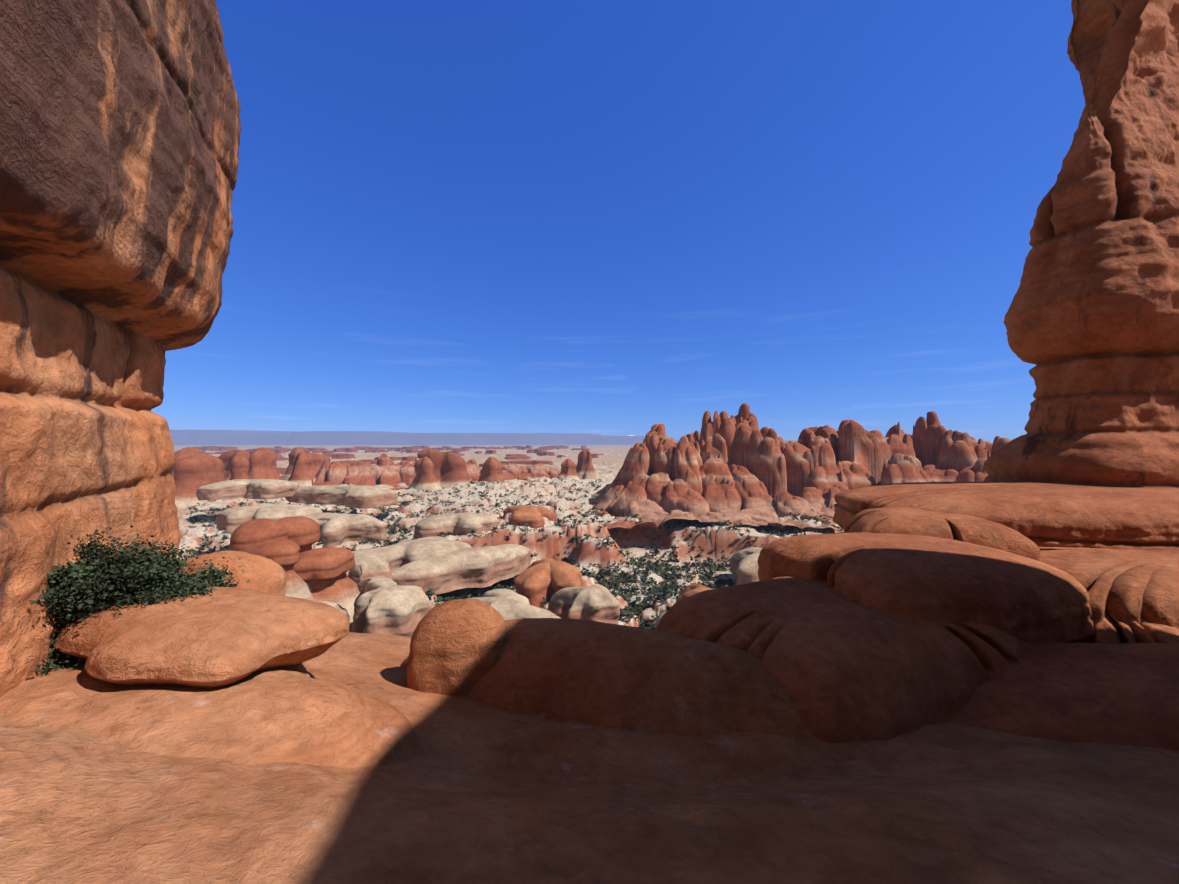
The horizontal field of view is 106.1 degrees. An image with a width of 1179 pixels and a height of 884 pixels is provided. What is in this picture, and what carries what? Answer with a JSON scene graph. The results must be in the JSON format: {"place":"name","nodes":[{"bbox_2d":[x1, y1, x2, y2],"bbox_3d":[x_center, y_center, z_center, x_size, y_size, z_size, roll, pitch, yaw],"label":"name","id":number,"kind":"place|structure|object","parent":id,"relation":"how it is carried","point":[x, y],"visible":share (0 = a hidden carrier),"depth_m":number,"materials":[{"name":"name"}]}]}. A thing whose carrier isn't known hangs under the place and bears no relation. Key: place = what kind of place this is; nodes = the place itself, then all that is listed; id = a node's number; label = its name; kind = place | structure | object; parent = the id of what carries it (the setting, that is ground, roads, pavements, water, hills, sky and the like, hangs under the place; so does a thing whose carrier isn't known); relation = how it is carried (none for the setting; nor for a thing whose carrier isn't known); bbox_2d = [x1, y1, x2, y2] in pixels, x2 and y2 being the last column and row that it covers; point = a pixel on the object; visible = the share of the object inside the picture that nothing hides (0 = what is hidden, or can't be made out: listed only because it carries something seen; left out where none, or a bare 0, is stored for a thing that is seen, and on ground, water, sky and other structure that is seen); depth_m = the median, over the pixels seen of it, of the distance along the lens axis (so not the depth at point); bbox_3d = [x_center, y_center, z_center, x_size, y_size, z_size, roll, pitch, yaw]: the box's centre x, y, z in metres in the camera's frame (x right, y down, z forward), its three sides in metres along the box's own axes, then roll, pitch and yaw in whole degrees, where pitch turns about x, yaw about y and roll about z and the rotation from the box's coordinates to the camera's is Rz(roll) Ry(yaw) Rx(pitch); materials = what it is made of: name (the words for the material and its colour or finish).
{"place":"outdoors","nodes":[
{"label":"outdoors","id":0,"kind":"place"},
{"bbox_2d":[0,0,240,696],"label":"cliff","id":1,"kind":"structure","parent":0,"point":[120,128],"depth_m":3.57,"materials":[{"name":"orange stone"}]},
{"bbox_2d":[27,522,249,678],"bbox_3d":[-4.365,1.465,3.662,2.067,1.665,1.889,0,0,1],"label":"juniper","id":2,"kind":"object","parent":1,"relation":"on","point":[81,590],"depth_m":3.58,"materials":[{"name":"green plant"}]},
{"bbox_2d":[179,551,286,595],"bbox_3d":[-5.064,2.029,6.174,1.692,1.007,1.190,0,0,25],"label":"boulder","id":3,"kind":"object","parent":1,"relation":"attached to","point":[265,575],"visible":0.17,"depth_m":5.94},
{"bbox_2d":[0,445,1178,883],"bbox_3d":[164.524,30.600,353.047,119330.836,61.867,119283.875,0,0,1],"label":"terrain","id":4,"kind":"structure","parent":0,"point":[476,793],"depth_m":2.41,"materials":[{"name":"orange stone"}]},
{"bbox_2d":[169,447,204,477],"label":"rock formation","id":5,"kind":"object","parent":4,"relation":"on","point":[183,452],"depth_m":460.77,"materials":[{"name":"brown stone"}]},
{"bbox_2d":[173,454,225,508],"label":"rock formation","id":6,"kind":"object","parent":4,"relation":"on","point":[193,474],"depth_m":362.25,"materials":[{"name":"brown stone"}]},
{"bbox_2d":[193,447,216,450],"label":"mesa","id":7,"kind":"structure","parent":4,"relation":"on","point":[201,448],"depth_m":3239.96,"materials":[{"name":"stone"}]},
{"bbox_2d":[0,662,421,766],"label":"rock slab","id":8,"kind":"structure","parent":4,"relation":"on","point":[296,713],"depth_m":2.92,"materials":[{"name":"orange stone"}]},
{"bbox_2d":[111,565,236,606],"bbox_3d":[-3.745,1.518,3.985,0.866,0.731,1.071,0,0,-21],"label":"shrub","id":9,"kind":"object","parent":8,"relation":"on","point":[156,595],"visible":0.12,"depth_m":3.85,"materials":[{"name":"green plant"}]},
{"bbox_2d":[53,587,349,687],"bbox_3d":[-3.232,1.654,3.717,1.933,0.691,1.500,0,0,13],"label":"slab boulder","id":10,"kind":"object","parent":8,"relation":"on","point":[221,636],"visible":0.9,"depth_m":3.32,"materials":[{"name":"orange stone"}]},
{"bbox_2d":[205,453,222,454],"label":"mesa","id":11,"kind":"structure","parent":4,"relation":"on","point":[214,453],"depth_m":2196.49,"materials":[{"name":"stone"}]},
{"bbox_2d":[215,446,237,450],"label":"mesa","id":12,"kind":"structure","parent":4,"relation":"on","point":[226,447],"depth_m":3373.61,"materials":[{"name":"stone"}]},
{"bbox_2d":[169,430,297,439],"bbox_3d":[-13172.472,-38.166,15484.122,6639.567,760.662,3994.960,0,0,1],"label":"mesa","id":13,"kind":"structure","parent":4,"relation":"on","point":[198,434],"depth_m":13930.95,"materials":[{"name":"stone"}]},
{"bbox_2d":[218,450,250,480],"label":"rock formation","id":14,"kind":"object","parent":4,"relation":"on","point":[225,457],"depth_m":551.97,"materials":[{"name":"brown stone"}]},
{"bbox_2d":[229,450,253,500],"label":"spire","id":15,"kind":"structure","parent":4,"relation":"on","point":[239,463],"depth_m":409.53,"materials":[{"name":"brown stone"}]},
{"bbox_2d":[196,479,298,499],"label":"rock ledge","id":16,"kind":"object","parent":4,"relation":"on","point":[263,489],"depth_m":291.77,"materials":[{"name":"beige stone"}]},
{"bbox_2d":[229,518,287,551],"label":"boulder","id":17,"kind":"object","parent":4,"relation":"on","point":[248,535],"visible":0.25,"depth_m":90.54,"materials":[{"name":"brown stone"}]},
{"bbox_2d":[248,447,281,479],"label":"rock formation","id":18,"kind":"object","parent":4,"relation":"on","point":[262,462],"depth_m":494.18,"materials":[{"name":"brown stone"}]},
{"bbox_2d":[215,503,322,533],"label":"rock ledge","id":19,"kind":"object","parent":4,"relation":"on","point":[230,521],"depth_m":203.20,"materials":[{"name":"beige stone"}]},
{"bbox_2d":[270,449,284,453],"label":"mesa","id":20,"kind":"structure","parent":4,"relation":"on","point":[279,451],"depth_m":2341.63,"materials":[{"name":"stone"}]},
{"bbox_2d":[275,455,284,461],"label":"mesa","id":21,"kind":"structure","parent":4,"relation":"on","point":[279,458],"depth_m":1332.02,"materials":[{"name":"red stone"}]},
{"bbox_2d":[248,539,313,600],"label":"mushroom rock","id":22,"kind":"object","parent":4,"relation":"on","point":[284,554],"visible":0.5,"depth_m":89.73,"materials":[{"name":"brown stone"}]},
{"bbox_2d":[277,468,286,475],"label":"rock formation","id":23,"kind":"object","parent":4,"relation":"on","point":[282,471],"visible":0.02,"depth_m":773.46,"materials":[{"name":"brown stone"}]},
{"bbox_2d":[282,448,305,480],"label":"rock formation","id":24,"kind":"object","parent":4,"relation":"on","point":[292,454],"depth_m":634.60,"materials":[{"name":"brown stone"}]},
{"bbox_2d":[277,516,319,591],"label":"mushroom rock","id":25,"kind":"object","parent":4,"relation":"on","point":[303,533],"visible":0.17,"depth_m":100.34,"materials":[{"name":"brown stone"}]},
{"bbox_2d":[287,452,316,486],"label":"spire","id":26,"kind":"structure","parent":4,"relation":"on","point":[302,474],"depth_m":541.31,"materials":[{"name":"brown stone"}]},
{"bbox_2d":[303,449,316,473],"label":"rock formation","id":27,"kind":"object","parent":4,"relation":"on","point":[313,466],"depth_m":652.38,"materials":[{"name":"brown stone"}]},
{"bbox_2d":[305,448,320,451],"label":"mesa","id":28,"kind":"structure","parent":4,"relation":"on","point":[311,449],"depth_m":2915.92,"materials":[{"name":"red stone"}]},
{"bbox_2d":[311,453,329,471],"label":"rock formation","id":29,"kind":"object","parent":4,"relation":"on","point":[319,459],"depth_m":681.12,"materials":[{"name":"brown stone"}]},
{"bbox_2d":[293,547,361,632],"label":"mushroom rock","id":30,"kind":"object","parent":4,"relation":"on","point":[321,572],"visible":0.46,"depth_m":98.59,"materials":[{"name":"orange stone"}]},
{"bbox_2d":[323,453,332,456],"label":"mesa","id":31,"kind":"structure","parent":4,"relation":"on","point":[329,454],"depth_m":1765.69,"materials":[{"name":"red stone"}]},
{"bbox_2d":[318,601,349,620],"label":"rock","id":32,"kind":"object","parent":4,"relation":"on","point":[340,608],"depth_m":80.19,"materials":[{"name":"beige stone"}]},
{"bbox_2d":[285,485,397,508],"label":"rock ledge","id":33,"kind":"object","parent":4,"relation":"on","point":[360,496],"depth_m":296.25,"materials":[{"name":"beige stone"}]},
{"bbox_2d":[330,453,355,459],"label":"mesa","id":34,"kind":"structure","parent":4,"relation":"on","point":[342,456],"depth_m":1586.13,"materials":[{"name":"red stone"}]},
{"bbox_2d":[333,448,357,452],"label":"mesa","id":35,"kind":"structure","parent":4,"relation":"on","point":[347,450],"depth_m":2653.11,"materials":[{"name":"stone"}]},
{"bbox_2d":[286,431,406,444],"bbox_3d":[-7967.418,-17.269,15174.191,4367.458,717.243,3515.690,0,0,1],"label":"mesa","id":36,"kind":"structure","parent":4,"relation":"on","point":[305,438],"depth_m":13821.42,"materials":[{"name":"stone"}]},
{"bbox_2d":[305,513,387,547],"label":"rock","id":37,"kind":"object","parent":4,"relation":"on","point":[337,529],"depth_m":194.99,"materials":[{"name":"beige stone"}]},
{"bbox_2d":[331,460,371,467],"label":"rock formation","id":38,"kind":"object","parent":4,"relation":"on","point":[351,461],"visible":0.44,"depth_m":998.62,"materials":[{"name":"brown stone"}]},
{"bbox_2d":[359,459,376,464],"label":"rock formation","id":39,"kind":"object","parent":4,"relation":"on","point":[372,461],"visible":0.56,"depth_m":1156.21,"materials":[{"name":"stone"}]},
{"bbox_2d":[170,433,566,444],"bbox_3d":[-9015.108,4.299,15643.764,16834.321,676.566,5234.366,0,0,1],"label":"distant mesa","id":40,"kind":"structure","parent":4,"relation":"on","point":[385,439],"depth_m":13920.31,"materials":[{"name":"stone"}]},
{"bbox_2d":[346,555,391,584],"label":"boulder","id":41,"kind":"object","parent":4,"relation":"on","point":[367,566],"depth_m":130.02,"materials":[{"name":"beige stone"}]},
{"bbox_2d":[365,450,378,452],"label":"mesa","id":42,"kind":"structure","parent":4,"relation":"on","point":[371,451],"depth_m":2548.11,"materials":[{"name":"red stone"}]},
{"bbox_2d":[369,447,384,449],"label":"mesa","id":43,"kind":"structure","parent":4,"relation":"on","point":[376,448],"depth_m":3379.59,"materials":[{"name":"stone"}]},
{"bbox_2d":[374,457,401,461],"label":"mesa","id":44,"kind":"structure","parent":4,"relation":"on","point":[395,459],"depth_m":1406.15,"materials":[{"name":"red stone"}]},
{"bbox_2d":[351,576,434,636],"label":"dome","id":45,"kind":"structure","parent":4,"relation":"on","point":[386,605],"depth_m":90.80,"materials":[{"name":"beige stone"}]},
{"bbox_2d":[394,449,407,451],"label":"mesa","id":46,"kind":"structure","parent":4,"relation":"on","point":[398,450],"depth_m":2950.18,"materials":[{"name":"stone"}]},
{"bbox_2d":[402,456,417,463],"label":"rock formation","id":47,"kind":"object","parent":4,"relation":"on","point":[410,459],"visible":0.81,"depth_m":1249.61,"materials":[{"name":"red stone"}]},
{"bbox_2d":[406,449,417,452],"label":"mesa","id":48,"kind":"structure","parent":4,"relation":"on","point":[412,451],"depth_m":2426.27,"materials":[{"name":"red stone"}]},
{"bbox_2d":[352,536,472,570],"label":"rock slab","id":49,"kind":"structure","parent":4,"relation":"on","point":[400,553],"depth_m":154.32,"materials":[{"name":"beige stone"}]},
{"bbox_2d":[412,445,429,448],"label":"mesa","id":50,"kind":"structure","parent":4,"relation":"on","point":[422,447],"depth_m":4161.03,"materials":[{"name":"stone"}]},
{"bbox_2d":[408,456,439,490],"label":"spire","id":51,"kind":"structure","parent":4,"relation":"on","point":[425,478],"depth_m":498.80,"materials":[{"name":"brown stone"}]},
{"bbox_2d":[417,448,439,457],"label":"dome","id":52,"kind":"structure","parent":4,"relation":"on","point":[428,452],"depth_m":711.70,"materials":[{"name":"red stone"}]},
{"bbox_2d":[432,447,446,450],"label":"mesa","id":53,"kind":"structure","parent":4,"relation":"on","point":[440,448],"depth_m":3278.75,"materials":[{"name":"stone"}]},
{"bbox_2d":[312,457,581,489],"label":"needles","id":54,"kind":"object","parent":4,"relation":"on","point":[386,471],"visible":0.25,"depth_m":593.25,"materials":[{"name":"brown stone"}]},
{"bbox_2d":[429,452,472,488],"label":"dome","id":55,"kind":"structure","parent":4,"relation":"on","point":[450,468],"depth_m":520.26,"materials":[{"name":"brown stone"}]},
{"bbox_2d":[413,512,499,538],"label":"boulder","id":56,"kind":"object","parent":4,"relation":"on","point":[464,523],"depth_m":220.80,"materials":[{"name":"beige stone"}]},
{"bbox_2d":[450,434,469,444],"bbox_3d":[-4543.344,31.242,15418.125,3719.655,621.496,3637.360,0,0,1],"label":"mountain","id":57,"kind":"structure","parent":4,"relation":"on","point":[458,439],"depth_m":13946.95,"materials":[{"name":"stone"}]},
{"bbox_2d":[391,544,530,594],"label":"rock slab","id":58,"kind":"structure","parent":4,"relation":"on","point":[479,567],"depth_m":152.27,"materials":[{"name":"beige stone"}]},
{"bbox_2d":[454,448,469,450],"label":"mesa","id":59,"kind":"structure","parent":4,"relation":"on","point":[467,449],"depth_m":3109.09,"materials":[{"name":"red stone"}]},
{"bbox_2d":[467,459,477,466],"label":"dome","id":60,"kind":"structure","parent":4,"relation":"on","point":[472,461],"depth_m":842.83,"materials":[{"name":"brown stone"}]},
{"bbox_2d":[485,450,496,453],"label":"butte","id":61,"kind":"object","parent":4,"relation":"on","point":[490,452],"visible":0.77,"depth_m":2262.83,"materials":[{"name":"stone"}]},
{"bbox_2d":[478,457,505,482],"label":"dome","id":62,"kind":"structure","parent":4,"relation":"on","point":[492,470],"depth_m":496.08,"materials":[{"name":"brown stone"}]},
{"bbox_2d":[186,476,839,632],"bbox_3d":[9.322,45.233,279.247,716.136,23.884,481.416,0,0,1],"label":"valley shrub","id":63,"kind":"object","parent":4,"relation":"on","point":[672,584],"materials":[{"name":"green plant"}]},
{"bbox_2d":[468,589,559,619],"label":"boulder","id":64,"kind":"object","parent":4,"relation":"on","point":[507,604],"depth_m":87.12,"materials":[{"name":"beige stone"}]},
{"bbox_2d":[506,454,526,455],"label":"mesa","id":65,"kind":"structure","parent":4,"relation":"on","point":[515,454],"depth_m":1840.31,"materials":[{"name":"red stone"}]},
{"bbox_2d":[504,455,531,460],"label":"mesa","id":66,"kind":"structure","parent":4,"relation":"on","point":[518,457],"depth_m":1480.36,"materials":[{"name":"red stone"}]},
{"bbox_2d":[500,460,553,465],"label":"mesa","id":67,"kind":"structure","parent":4,"relation":"on","point":[527,462],"depth_m":1097.39,"materials":[{"name":"stone"}]},
{"bbox_2d":[503,505,557,528],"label":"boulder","id":68,"kind":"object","parent":4,"relation":"on","point":[532,516],"depth_m":243.04,"materials":[{"name":"orange stone"}]},
{"bbox_2d":[527,449,546,452],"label":"mesa","id":69,"kind":"structure","parent":4,"relation":"on","point":[532,450],"depth_m":2466.43,"materials":[{"name":"stone"}]},
{"bbox_2d":[539,452,554,455],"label":"mesa","id":70,"kind":"structure","parent":4,"relation":"on","point":[547,453],"depth_m":1934.82,"materials":[{"name":"red stone"}]},
{"bbox_2d":[514,558,582,607],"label":"dome","id":71,"kind":"structure","parent":4,"relation":"on","point":[536,582],"depth_m":131.54,"materials":[{"name":"orange stone"}]},
{"bbox_2d":[550,445,568,448],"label":"mesa","id":72,"kind":"structure","parent":4,"relation":"on","point":[555,446],"depth_m":4622.38,"materials":[{"name":"stone"}]},
{"bbox_2d":[558,459,579,479],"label":"dome","id":73,"kind":"structure","parent":4,"relation":"on","point":[568,468],"depth_m":603.78,"materials":[{"name":"brown stone"}]},
{"bbox_2d":[542,433,600,444],"bbox_3d":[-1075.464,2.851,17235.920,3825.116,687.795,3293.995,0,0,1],"label":"butte","id":74,"kind":"object","parent":4,"relation":"on","point":[576,438],"visible":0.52,"depth_m":16117.10,"materials":[{"name":"stone"}]},
{"bbox_2d":[571,448,590,450],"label":"mesa","id":75,"kind":"structure","parent":4,"relation":"on","point":[578,449],"depth_m":3408.00,"materials":[{"name":"stone"}]},
{"bbox_2d":[547,584,619,624],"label":"dome","id":76,"kind":"structure","parent":4,"relation":"on","point":[597,602],"depth_m":108.30,"materials":[{"name":"beige stone"}]},
{"bbox_2d":[576,449,598,478],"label":"spire","id":77,"kind":"structure","parent":4,"relation":"on","point":[585,469],"depth_m":696.65,"materials":[{"name":"brown stone"}]},
{"bbox_2d":[400,618,818,740],"bbox_3d":[0.690,3.277,4.602,6.624,2.528,2.152,0,0,12],"label":"ridge hump","id":78,"kind":"object","parent":4,"relation":"on","point":[610,675],"visible":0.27,"depth_m":4.17,"materials":[{"name":"brown stone"}]},
{"bbox_2d":[406,599,506,695],"bbox_3d":[-1.383,2.268,4.741,1.111,1.122,0.800,0,0,-17],"label":"boulder","id":79,"kind":"object","parent":78,"relation":"attached to","point":[457,647],"visible":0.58,"depth_m":4.44,"materials":[{"name":"orange stone"}]},
{"bbox_2d":[588,436,644,444],"bbox_3d":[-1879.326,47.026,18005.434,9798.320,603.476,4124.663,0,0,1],"label":"distant mesa","id":80,"kind":"structure","parent":4,"relation":"on","point":[615,440],"depth_m":16295.19,"materials":[{"name":"stone"}]},
{"bbox_2d":[655,611,666,626],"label":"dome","id":81,"kind":"structure","parent":4,"relation":"on","point":[658,619],"depth_m":89.36,"materials":[{"name":"beige stone"}]},
{"bbox_2d":[676,584,716,601],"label":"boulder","id":82,"kind":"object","parent":4,"relation":"on","point":[689,590],"depth_m":117.68,"materials":[{"name":"orange stone"}]},
{"bbox_2d":[674,440,797,442],"bbox_3d":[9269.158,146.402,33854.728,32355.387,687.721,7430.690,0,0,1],"label":"distant mesa","id":83,"kind":"structure","parent":4,"relation":"on","point":[676,441],"depth_m":31351.13,"materials":[{"name":"stone"}]},
{"bbox_2d":[730,547,761,584],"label":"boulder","id":84,"kind":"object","parent":4,"relation":"on","point":[744,565],"depth_m":149.72,"materials":[{"name":"beige stone"}]},
{"bbox_2d":[655,576,1026,742],"bbox_3d":[2.969,3.361,5.518,4.108,2.939,3.216,0,0,-22],"label":"boulder","id":85,"kind":"object","parent":4,"relation":"on","point":[839,667],"visible":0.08,"depth_m":4.43,"materials":[{"name":"brown stone"}]},
{"bbox_2d":[757,532,1094,643],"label":"pile block","id":86,"kind":"structure","parent":4,"relation":"on","point":[942,582],"depth_m":5.24,"materials":[{"name":"brown stone"}]},
{"bbox_2d":[844,508,1040,560],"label":"pile block","id":87,"kind":"structure","parent":4,"relation":"on","point":[966,528],"depth_m":6.86,"materials":[{"name":"brown stone"}]},
{"bbox_2d":[833,481,1178,550],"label":"rock ledge","id":88,"kind":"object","parent":4,"relation":"on","point":[1066,515],"depth_m":7.11,"materials":[{"name":"brown stone"}]},
{"bbox_2d":[949,641,1178,750],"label":"rock slab","id":89,"kind":"structure","parent":4,"relation":"on","point":[1116,693],"depth_m":4.11,"materials":[{"name":"brown stone"}]},
{"bbox_2d":[983,0,1178,487],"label":"tower","id":90,"kind":"structure","parent":4,"relation":"on","point":[1091,320],"depth_m":9.16,"materials":[{"name":"orange stone"}]},
{"bbox_2d":[1038,546,1178,642],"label":"pile block","id":91,"kind":"structure","parent":4,"relation":"on","point":[1127,587],"depth_m":5.51,"materials":[{"name":"orange stone"}]},
{"bbox_2d":[1076,611,1178,643],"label":"rock ledge","id":92,"kind":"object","parent":4,"relation":"on","point":[1107,630],"depth_m":5.11,"materials":[{"name":"orange stone"}]},
{"bbox_2d":[151,0,1085,443],"label":"sky","id":93,"kind":"structure","parent":0,"point":[603,217],"materials":[{"name":"blue"}]},
{"bbox_2d":[546,403,1022,533],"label":"rock formation","id":94,"kind":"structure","parent":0,"point":[740,467],"depth_m":276.14,"materials":[{"name":"brown stone"}]}
]}

